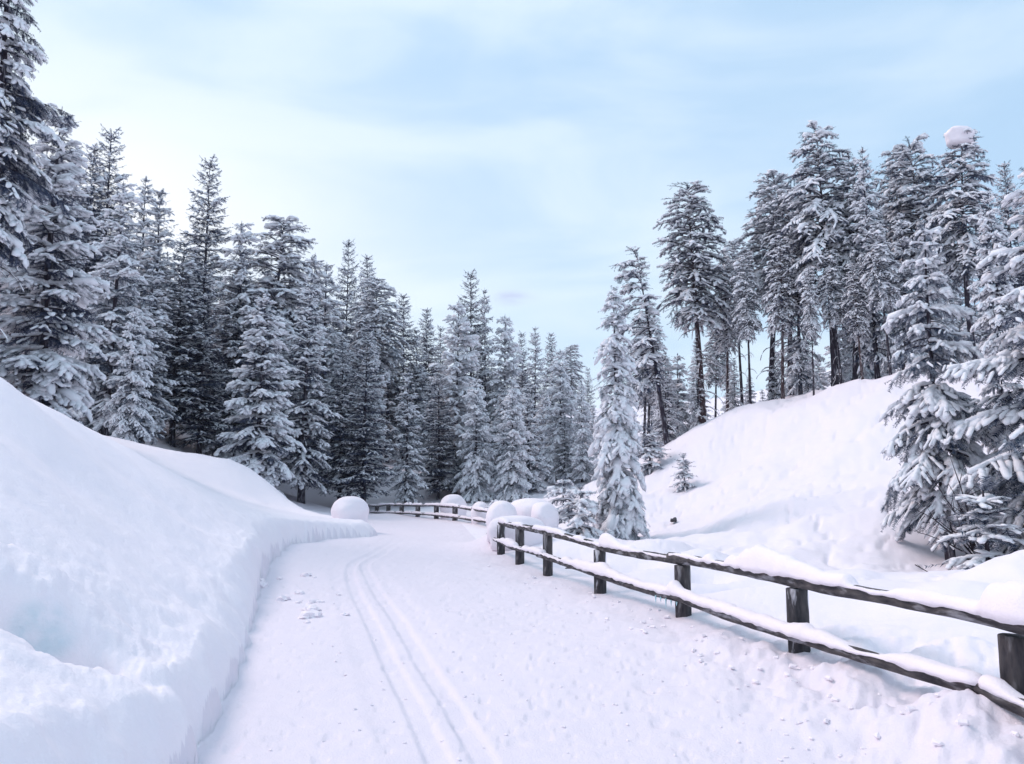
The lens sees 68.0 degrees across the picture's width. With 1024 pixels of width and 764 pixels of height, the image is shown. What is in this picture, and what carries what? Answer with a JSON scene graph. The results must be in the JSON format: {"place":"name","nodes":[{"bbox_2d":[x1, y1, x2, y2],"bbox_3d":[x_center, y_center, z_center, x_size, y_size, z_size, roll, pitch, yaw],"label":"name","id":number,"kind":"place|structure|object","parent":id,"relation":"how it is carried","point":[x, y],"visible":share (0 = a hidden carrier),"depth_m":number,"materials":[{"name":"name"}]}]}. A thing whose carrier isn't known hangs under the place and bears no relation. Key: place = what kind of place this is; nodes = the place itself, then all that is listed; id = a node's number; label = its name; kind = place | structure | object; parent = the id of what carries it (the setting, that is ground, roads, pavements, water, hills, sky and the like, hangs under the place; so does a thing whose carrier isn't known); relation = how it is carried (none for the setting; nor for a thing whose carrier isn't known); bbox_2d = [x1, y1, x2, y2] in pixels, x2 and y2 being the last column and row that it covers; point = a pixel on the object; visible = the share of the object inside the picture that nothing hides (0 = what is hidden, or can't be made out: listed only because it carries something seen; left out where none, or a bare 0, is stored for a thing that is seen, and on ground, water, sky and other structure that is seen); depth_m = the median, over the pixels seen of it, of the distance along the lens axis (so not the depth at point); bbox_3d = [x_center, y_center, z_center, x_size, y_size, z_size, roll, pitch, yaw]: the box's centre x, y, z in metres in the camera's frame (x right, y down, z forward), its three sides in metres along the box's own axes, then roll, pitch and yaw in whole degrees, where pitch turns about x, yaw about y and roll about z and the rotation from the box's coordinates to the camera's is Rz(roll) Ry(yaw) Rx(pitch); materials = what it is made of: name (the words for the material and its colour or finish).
{"place":"outdoors","nodes":[
{"label":"outdoors","id":0,"kind":"place"},
{"bbox_2d":[0,377,373,763],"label":"snow bank","id":1,"kind":"structure","parent":0,"point":[130,572],"depth_m":6.12,"materials":[{"name":"snow"}]},
{"bbox_2d":[0,0,78,339],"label":"pine tree","id":2,"kind":"object","parent":1,"relation":"on","point":[35,112],"visible":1,"depth_m":21.59,"materials":[{"name":"white plant"}]},
{"bbox_2d":[0,106,112,424],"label":"spruce tree","id":3,"kind":"object","parent":1,"relation":"on","point":[41,372],"visible":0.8,"depth_m":25.23,"materials":[{"name":"white plant"}]},
{"bbox_2d":[68,182,158,435],"bbox_3d":[-18.216,-3.204,34.732,4.022,12.487,4.118,2,-7,-14],"label":"spruce tree","id":4,"kind":"object","parent":1,"relation":"on","point":[124,277],"visible":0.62,"depth_m":34.52,"materials":[{"name":"white plant"}]},
{"bbox_2d":[104,308,154,443],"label":"spruce tree","id":5,"kind":"object","parent":1,"relation":"on","point":[130,390],"visible":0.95,"depth_m":31.99,"materials":[{"name":"white plant"}]},
{"bbox_2d":[331,496,368,521],"bbox_3d":[-4.948,3.994,23.203,1.111,0.994,1.062,6,-9,-40],"label":"snow mound","id":6,"kind":"object","parent":1,"relation":"on","point":[351,507],"visible":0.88,"depth_m":22.86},
{"bbox_2d":[2,268,899,556],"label":"ground","id":7,"kind":"structure","parent":0,"point":[478,530],"depth_m":50.63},
{"bbox_2d":[48,143,124,390],"bbox_3d":[-21.728,-5.006,38.803,4.433,15.147,4.444,-3,-7,21],"label":"spruce tree","id":8,"kind":"object","parent":7,"relation":"on","point":[97,179],"visible":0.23,"depth_m":39.33,"materials":[{"name":"white plant"}]},
{"bbox_2d":[63,124,143,415],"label":"spruce tree","id":9,"kind":"object","parent":7,"relation":"on","point":[118,178],"visible":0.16,"depth_m":41.41,"materials":[{"name":"white plant"}]},
{"bbox_2d":[109,262,181,444],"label":"spruce tree","id":10,"kind":"object","parent":7,"relation":"on","point":[157,425],"visible":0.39,"depth_m":38.46,"materials":[{"name":"white plant"}]},
{"bbox_2d":[123,177,170,354],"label":"spruce tree","id":11,"kind":"object","parent":7,"relation":"on","point":[144,222],"visible":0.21,"depth_m":53.61,"materials":[{"name":"white plant"}]},
{"bbox_2d":[127,188,193,430],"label":"spruce tree","id":12,"kind":"object","parent":7,"relation":"on","point":[156,211],"visible":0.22,"depth_m":45.13,"materials":[{"name":"white plant"}]},
{"bbox_2d":[142,238,223,446],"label":"spruce tree","id":13,"kind":"object","parent":7,"relation":"on","point":[176,361],"visible":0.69,"depth_m":42.90,"materials":[{"name":"grey plant"}]},
{"bbox_2d":[160,263,232,453],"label":"spruce tree","id":14,"kind":"object","parent":7,"relation":"on","point":[198,430],"visible":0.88,"depth_m":43.22,"materials":[{"name":"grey plant"}]},
{"bbox_2d":[164,154,232,393],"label":"spruce tree","id":15,"kind":"object","parent":7,"relation":"on","point":[208,241],"visible":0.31,"depth_m":55.28,"materials":[{"name":"white plant"}]},
{"bbox_2d":[185,223,275,458],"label":"spruce tree","id":16,"kind":"object","parent":7,"relation":"on","point":[241,238],"visible":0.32,"depth_m":46.17,"materials":[{"name":"white plant"}]},
{"bbox_2d":[191,246,271,455],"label":"spruce tree","id":17,"kind":"object","parent":7,"relation":"on","point":[227,317],"visible":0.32,"depth_m":45.90,"materials":[{"name":"grey plant"}]},
{"bbox_2d":[213,292,306,497],"bbox_3d":[-12.995,0.745,39.252,4.259,11.138,4.663,7,-10,-43],"label":"spruce tree","id":18,"kind":"object","parent":7,"relation":"on","point":[267,465],"visible":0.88,"depth_m":38.84,"materials":[{"name":"white plant"}]},
{"bbox_2d":[214,215,324,404],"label":"pine tree","id":19,"kind":"object","parent":7,"relation":"on","point":[283,291],"visible":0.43,"depth_m":48.97,"materials":[{"name":"white plant"}]},
{"bbox_2d":[237,309,308,489],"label":"spruce tree","id":20,"kind":"object","parent":7,"relation":"on","point":[287,322],"visible":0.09,"depth_m":45.60,"materials":[{"name":"grey plant"}]},
{"bbox_2d":[297,254,344,421],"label":"spruce tree","id":21,"kind":"object","parent":7,"relation":"on","point":[318,307],"visible":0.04,"depth_m":61.17,"materials":[{"name":"grey plant"}]},
{"bbox_2d":[291,262,361,479],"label":"spruce tree","id":22,"kind":"object","parent":7,"relation":"on","point":[329,305],"visible":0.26,"depth_m":53.52,"materials":[{"name":"white plant"}]},
{"bbox_2d":[331,239,360,396],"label":"spruce tree","id":23,"kind":"object","parent":7,"relation":"on","point":[347,299],"visible":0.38,"depth_m":73.51,"materials":[{"name":"white plant"}]},
{"bbox_2d":[328,322,400,501],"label":"spruce tree","id":24,"kind":"object","parent":7,"relation":"on","point":[365,438],"visible":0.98,"depth_m":46.50,"materials":[{"name":"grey plant"}]},
{"bbox_2d":[347,347,387,479],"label":"spruce tree","id":25,"kind":"object","parent":7,"relation":"on","point":[382,406],"visible":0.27,"depth_m":54.84,"materials":[{"name":"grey plant"}]},
{"bbox_2d":[347,276,408,461],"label":"pine tree","id":26,"kind":"object","parent":7,"relation":"on","point":[381,319],"visible":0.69,"depth_m":62.20,"materials":[{"name":"white plant"}]},
{"bbox_2d":[379,326,411,462],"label":"spruce tree","id":27,"kind":"object","parent":7,"relation":"on","point":[391,426],"visible":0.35,"depth_m":64.81,"materials":[{"name":"grey plant"}]},
{"bbox_2d":[378,293,431,459],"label":"spruce tree","id":28,"kind":"object","parent":7,"relation":"on","point":[404,335],"visible":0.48,"depth_m":66.28,"materials":[{"name":"white plant"}]},
{"bbox_2d":[385,367,428,503],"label":"spruce tree","id":29,"kind":"object","parent":7,"relation":"on","point":[407,484],"visible":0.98,"depth_m":48.47,"materials":[{"name":"white plant"}]},
{"bbox_2d":[400,329,434,464],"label":"spruce tree","id":30,"kind":"object","parent":7,"relation":"on","point":[419,372],"visible":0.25,"depth_m":66.62,"materials":[{"name":"grey plant"}]},
{"bbox_2d":[413,379,437,476],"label":"spruce tree","id":31,"kind":"object","parent":7,"relation":"on","point":[424,425],"visible":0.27,"depth_m":57.86,"materials":[{"name":"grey plant"}]},
{"bbox_2d":[368,502,486,522],"bbox_3d":[-4.513,6.216,35.784,0.657,1.391,21.413,3,-7,-22],"label":"rail fence","id":32,"kind":"object","parent":7,"relation":"on","point":[453,515],"visible":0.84,"depth_m":33.46,"materials":[{"name":"brown wood"}]},
{"bbox_2d":[413,308,448,429],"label":"spruce tree","id":33,"kind":"object","parent":7,"relation":"on","point":[425,340],"visible":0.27,"depth_m":70.87,"materials":[{"name":"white plant"}]},
{"bbox_2d":[415,366,461,499],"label":"spruce tree","id":34,"kind":"object","parent":7,"relation":"on","point":[437,471],"visible":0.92,"depth_m":50.65,"materials":[{"name":"grey plant"}]},
{"bbox_2d":[422,300,491,495],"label":"spruce tree","id":35,"kind":"object","parent":7,"relation":"on","point":[456,392],"visible":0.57,"depth_m":52.91,"materials":[{"name":"white plant"}]},
{"bbox_2d":[445,270,499,443],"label":"spruce tree","id":36,"kind":"object","parent":7,"relation":"on","point":[480,332],"visible":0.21,"depth_m":63.68,"materials":[{"name":"white plant"}]},
{"bbox_2d":[452,379,499,503],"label":"spruce tree","id":37,"kind":"object","parent":7,"relation":"on","point":[476,473],"visible":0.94,"depth_m":49.48,"materials":[{"name":"white plant"}]},
{"bbox_2d":[473,290,499,445],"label":"spruce tree","id":38,"kind":"object","parent":7,"relation":"on","point":[484,320],"visible":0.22,"depth_m":64.85,"materials":[{"name":"white plant"}]},
{"bbox_2d":[489,389,519,494],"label":"spruce tree","id":39,"kind":"object","parent":7,"relation":"on","point":[496,444],"visible":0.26,"depth_m":53.14,"materials":[{"name":"grey plant"}]},
{"bbox_2d":[481,316,530,475],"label":"spruce tree","id":40,"kind":"object","parent":7,"relation":"on","point":[510,367],"visible":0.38,"depth_m":62.09,"materials":[{"name":"white plant"}]},
{"bbox_2d":[492,385,534,501],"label":"spruce tree","id":41,"kind":"object","parent":7,"relation":"on","point":[513,468],"visible":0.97,"depth_m":48.55,"materials":[{"name":"white plant"}]},
{"bbox_2d":[519,327,550,469],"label":"spruce tree","id":42,"kind":"object","parent":7,"relation":"on","point":[532,389],"visible":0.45,"depth_m":72.37,"materials":[{"name":"white plant"}]},
{"bbox_2d":[530,390,557,472],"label":"spruce tree","id":43,"kind":"object","parent":7,"relation":"on","point":[544,402],"visible":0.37,"depth_m":67.98,"materials":[{"name":"white plant"}]},
{"bbox_2d":[537,332,570,436],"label":"spruce tree","id":44,"kind":"object","parent":7,"relation":"on","point":[550,354],"visible":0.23,"depth_m":82.58,"materials":[{"name":"white plant"}]},
{"bbox_2d":[538,350,580,484],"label":"spruce tree","id":45,"kind":"object","parent":7,"relation":"on","point":[555,394],"visible":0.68,"depth_m":61.82,"materials":[{"name":"white plant"}]},
{"bbox_2d":[553,415,573,479],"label":"spruce tree","id":46,"kind":"object","parent":7,"relation":"on","point":[561,466],"visible":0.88,"depth_m":60.45,"materials":[{"name":"grey plant"}]},
{"bbox_2d":[557,344,588,463],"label":"pine tree","id":47,"kind":"object","parent":7,"relation":"on","point":[574,374],"visible":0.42,"depth_m":76.80,"materials":[{"name":"white plant"}]},
{"bbox_2d":[565,385,596,482],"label":"spruce tree","id":48,"kind":"object","parent":7,"relation":"on","point":[580,459],"visible":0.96,"depth_m":59.45,"materials":[{"name":"white plant"}]},
{"bbox_2d":[0,0,1023,407],"label":"sky","id":49,"kind":"structure","parent":0,"point":[523,145],"materials":[{"name":"blue"}]},
{"bbox_2d":[169,479,1023,763],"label":"ski trail","id":50,"kind":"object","parent":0,"point":[259,711],"visible":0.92,"depth_m":6.16,"materials":[{"name":"snow"}]},
{"bbox_2d":[272,275,343,503],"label":"spruce tree","id":51,"kind":"object","parent":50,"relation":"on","point":[308,427],"visible":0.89,"depth_m":43.82,"materials":[{"name":"white plant"}]},
{"bbox_2d":[313,337,375,499],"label":"spruce tree","id":52,"kind":"object","parent":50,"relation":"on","point":[336,475],"visible":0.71,"depth_m":47.01,"materials":[{"name":"grey plant"}]},
{"bbox_2d":[486,501,516,541],"bbox_3d":[-0.246,3.293,18.034,0.752,0.938,0.882,0,-7,0],"label":"snow mound","id":53,"kind":"object","parent":50,"relation":"on","point":[496,509],"visible":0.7,"depth_m":17.75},
{"bbox_2d":[487,515,544,550],"bbox_3d":[0.122,3.432,17.304,1.383,0.768,0.814,0,-7,0],"label":"snow mound","id":54,"kind":"object","parent":50,"relation":"on","point":[531,538],"visible":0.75,"depth_m":17.07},
{"bbox_2d":[269,565,1021,763],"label":"snow crumbs","id":55,"kind":"object","parent":50,"relation":"on","point":[913,708],"visible":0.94,"depth_m":5.76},
{"bbox_2d":[492,518,1023,717],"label":"rail fence","id":56,"kind":"object","parent":50,"relation":"on","point":[999,605],"visible":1,"depth_m":6.37,"materials":[{"name":"brown wood"}]},
{"bbox_2d":[513,368,1023,691],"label":"hillside","id":57,"kind":"structure","parent":0,"point":[806,477],"depth_m":17.16,"materials":[{"name":"snow"}]},
{"bbox_2d":[511,498,553,516],"bbox_3d":[0.510,3.374,19.143,1.251,0.880,1.529,0,-7,0],"label":"snow mound","id":58,"kind":"object","parent":57,"relation":"on","point":[523,506],"visible":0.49,"depth_m":18.64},
{"bbox_2d":[514,392,552,492],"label":"spruce tree","id":59,"kind":"object","parent":57,"relation":"on","point":[534,481],"visible":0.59,"depth_m":55.68,"materials":[{"name":"white plant"}]},
{"bbox_2d":[531,502,558,527],"bbox_3d":[0.791,3.359,18.599,0.746,0.825,1.315,0,-7,0],"label":"snow mound","id":60,"kind":"object","parent":57,"relation":"on","point":[546,513],"visible":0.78,"depth_m":18.17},
{"bbox_2d":[544,474,577,522],"bbox_3d":[1.712,4.199,25.648,1.481,2.184,1.601,1,-7,-12],"label":"frosted bush","id":61,"kind":"object","parent":57,"relation":"on","point":[555,490],"visible":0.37,"depth_m":25.68,"materials":[{"name":"white plant"}]},
{"bbox_2d":[557,483,603,538],"bbox_3d":[1.786,3.595,19.192,1.698,2.106,1.571,3,-7,-21],"label":"spruce bush","id":62,"kind":"object","parent":57,"relation":"on","point":[579,527],"visible":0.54,"depth_m":19.06,"materials":[{"name":"white plant"}]},
{"bbox_2d":[587,285,650,540],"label":"spruce tree","id":63,"kind":"object","parent":57,"relation":"on","point":[621,512],"visible":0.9,"depth_m":20.15,"materials":[{"name":"white plant"}]},
{"bbox_2d":[601,245,681,444],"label":"pine tree","id":64,"kind":"object","parent":57,"relation":"on","point":[651,357],"visible":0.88,"depth_m":33.63,"materials":[{"name":"white plant"}]},
{"bbox_2d":[625,317,664,454],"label":"pine tree","id":65,"kind":"object","parent":57,"relation":"on","point":[647,395],"visible":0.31,"depth_m":40.15,"materials":[{"name":"white plant"}]},
{"bbox_2d":[635,423,670,478],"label":"spruce sapling","id":66,"kind":"object","parent":57,"relation":"on","point":[648,452],"visible":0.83,"depth_m":28.74,"materials":[{"name":"white plant"}]},
{"bbox_2d":[649,352,682,445],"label":"spruce tree","id":67,"kind":"object","parent":57,"relation":"on","point":[668,413],"visible":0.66,"depth_m":36.19,"materials":[{"name":"white plant"}]},
{"bbox_2d":[657,353,696,447],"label":"spruce tree","id":68,"kind":"object","parent":57,"relation":"on","point":[681,386],"visible":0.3,"depth_m":43.56,"materials":[{"name":"white plant"}]},
{"bbox_2d":[669,453,696,492],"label":"spruce sapling","id":69,"kind":"object","parent":57,"relation":"on","point":[685,475],"visible":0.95,"depth_m":25.22,"materials":[{"name":"white plant"}]},
{"bbox_2d":[652,180,732,423],"bbox_3d":[8.747,-3.317,36.483,3.859,12.943,4.513,-2,-7,19],"label":"pine tree","id":70,"kind":"object","parent":57,"relation":"on","point":[695,297],"visible":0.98,"depth_m":36.24,"materials":[{"name":"grey plant"}]},
{"bbox_2d":[686,341,712,429],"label":"spruce tree","id":71,"kind":"object","parent":57,"relation":"on","point":[694,404],"visible":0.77,"depth_m":35.76,"materials":[{"name":"white plant"}]},
{"bbox_2d":[702,325,733,417],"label":"spruce tree","id":72,"kind":"object","parent":57,"relation":"on","point":[719,372],"visible":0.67,"depth_m":43.81,"materials":[{"name":"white plant"}]},
{"bbox_2d":[707,255,743,410],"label":"pine tree","id":73,"kind":"object","parent":57,"relation":"on","point":[728,343],"visible":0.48,"depth_m":37.41,"materials":[{"name":"white plant"}]},
{"bbox_2d":[725,358,743,411],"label":"spruce tree","id":74,"kind":"object","parent":57,"relation":"on","point":[734,395],"visible":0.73,"depth_m":36.82,"materials":[{"name":"white plant"}]},
{"bbox_2d":[715,237,759,405],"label":"pine tree","id":75,"kind":"object","parent":57,"relation":"on","point":[733,249],"visible":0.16,"depth_m":40.94,"materials":[{"name":"white plant"}]},
{"bbox_2d":[727,251,767,404],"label":"pine tree","id":76,"kind":"object","parent":57,"relation":"on","point":[743,318],"visible":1,"depth_m":33.67,"materials":[{"name":"white plant"}]},
{"bbox_2d":[729,169,810,400],"bbox_3d":[12.721,-4.042,36.479,4.594,12.243,4.062,1,-7,-8],"label":"pine tree","id":77,"kind":"object","parent":57,"relation":"on","point":[761,208],"visible":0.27,"depth_m":36.60,"materials":[{"name":"white plant"}]},
{"bbox_2d":[765,351,787,400],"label":"spruce tree","id":78,"kind":"object","parent":57,"relation":"on","point":[777,395],"visible":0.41,"depth_m":35.95,"materials":[{"name":"white plant"}]},
{"bbox_2d":[761,235,802,398],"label":"pine tree","id":79,"kind":"object","parent":57,"relation":"on","point":[779,314],"visible":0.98,"depth_m":31.94,"materials":[{"name":"white plant"}]},
{"bbox_2d":[758,188,817,395],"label":"pine tree","id":80,"kind":"object","parent":57,"relation":"on","point":[781,214],"visible":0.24,"depth_m":34.81,"materials":[{"name":"white plant"}]},
{"bbox_2d":[769,209,824,395],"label":"spruce tree","id":81,"kind":"object","parent":57,"relation":"on","point":[799,369],"visible":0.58,"depth_m":32.19,"materials":[{"name":"white plant"}]},
{"bbox_2d":[798,267,822,395],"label":"pine tree","id":82,"kind":"object","parent":57,"relation":"on","point":[811,324],"visible":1,"depth_m":30.16,"materials":[{"name":"white plant"}]},
{"bbox_2d":[778,120,874,385],"bbox_3d":[13.240,-5.118,31.685,3.971,12.105,3.828,5,-9,-36],"label":"pine tree","id":83,"kind":"object","parent":57,"relation":"on","point":[815,205],"visible":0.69,"depth_m":31.74,"materials":[{"name":"grey plant"}]},
{"bbox_2d":[815,249,851,383],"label":"pine tree","id":84,"kind":"object","parent":57,"relation":"on","point":[831,307],"visible":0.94,"depth_m":30.12,"materials":[{"name":"white plant"}]},
{"bbox_2d":[840,261,871,379],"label":"pine tree","id":85,"kind":"object","parent":57,"relation":"on","point":[857,326],"visible":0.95,"depth_m":29.00,"materials":[{"name":"white plant"}]},
{"bbox_2d":[820,159,892,379],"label":"pine tree","id":86,"kind":"object","parent":57,"relation":"on","point":[852,180],"visible":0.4,"depth_m":31.09,"materials":[{"name":"grey plant"}]},
{"bbox_2d":[837,287,884,382],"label":"spruce tree","id":87,"kind":"object","parent":57,"relation":"on","point":[847,375],"visible":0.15,"depth_m":33.10,"materials":[{"name":"grey plant"}]},
{"bbox_2d":[843,146,902,378],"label":"spruce tree","id":88,"kind":"object","parent":57,"relation":"on","point":[877,355],"visible":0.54,"depth_m":29.73,"materials":[{"name":"white plant"}]},
{"bbox_2d":[858,224,901,374],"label":"pine tree","id":89,"kind":"object","parent":57,"relation":"on","point":[882,286],"visible":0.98,"depth_m":28.18,"materials":[{"name":"white plant"}]},
{"bbox_2d":[873,150,925,369],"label":"pine tree","id":90,"kind":"object","parent":57,"relation":"on","point":[888,162],"visible":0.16,"depth_m":35.06,"materials":[{"name":"white plant"}]},
{"bbox_2d":[878,211,932,370],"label":"spruce tree","id":91,"kind":"object","parent":57,"relation":"on","point":[906,272],"visible":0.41,"depth_m":28.63,"materials":[{"name":"white plant"}]},
{"bbox_2d":[881,133,963,352],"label":"pine tree","id":92,"kind":"object","parent":57,"relation":"on","point":[903,187],"visible":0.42,"depth_m":32.83,"materials":[{"name":"white plant"}]},
{"bbox_2d":[878,220,1011,559],"bbox_3d":[8.278,0.274,14.828,2.439,7.198,2.284,5,-8,-34],"label":"spruce tree","id":93,"kind":"object","parent":57,"relation":"on","point":[933,410],"visible":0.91,"depth_m":14.64,"materials":[{"name":"white plant"}]},
{"bbox_2d":[914,458,1000,554],"bbox_3d":[7.694,2.251,13.038,1.504,1.873,0.776,1,-7,-10],"label":"bare shrub","id":94,"kind":"object","parent":57,"relation":"on","point":[972,547],"visible":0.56,"depth_m":12.97,"materials":[{"name":"brown plant"}]},
{"bbox_2d":[922,128,1009,359],"bbox_3d":[16.518,-4.846,27.865,2.978,9.419,3.090,3,-7,-23],"label":"pine tree","id":95,"kind":"object","parent":57,"relation":"on","point":[961,263],"visible":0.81,"depth_m":27.83,"materials":[{"name":"white plant"}]},
{"bbox_2d":[944,126,974,149],"bbox_3d":[16.664,-9.150,28.280,1.029,0.663,0.869,0,-7,0],"label":"snow ball","id":96,"kind":"object","parent":95,"relation":"on","point":[955,135],"visible":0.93,"depth_m":28.00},
{"bbox_2d":[925,475,1023,569],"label":"spruce sapling","id":97,"kind":"object","parent":57,"relation":"on","point":[985,533],"visible":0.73,"depth_m":12.33,"materials":[{"name":"white plant"}]},
{"bbox_2d":[935,167,1023,555],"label":"spruce tree","id":98,"kind":"object","parent":57,"relation":"on","point":[1007,459],"visible":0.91,"depth_m":13.52,"materials":[{"name":"white plant"}]},
{"bbox_2d":[967,194,1023,357],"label":"spruce tree","id":99,"kind":"object","parent":57,"relation":"on","point":[988,294],"visible":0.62,"depth_m":24.44,"materials":[{"name":"white plant"}]},
{"bbox_2d":[978,333,1023,515],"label":"spruce tree","id":100,"kind":"object","parent":57,"relation":"on","point":[987,389],"visible":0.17,"depth_m":15.28,"materials":[{"name":"white plant"}]},
{"bbox_2d":[981,161,1023,324],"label":"spruce tree","id":101,"kind":"object","parent":57,"relation":"on","point":[1006,213],"visible":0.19,"depth_m":28.95,"materials":[{"name":"white plant"}]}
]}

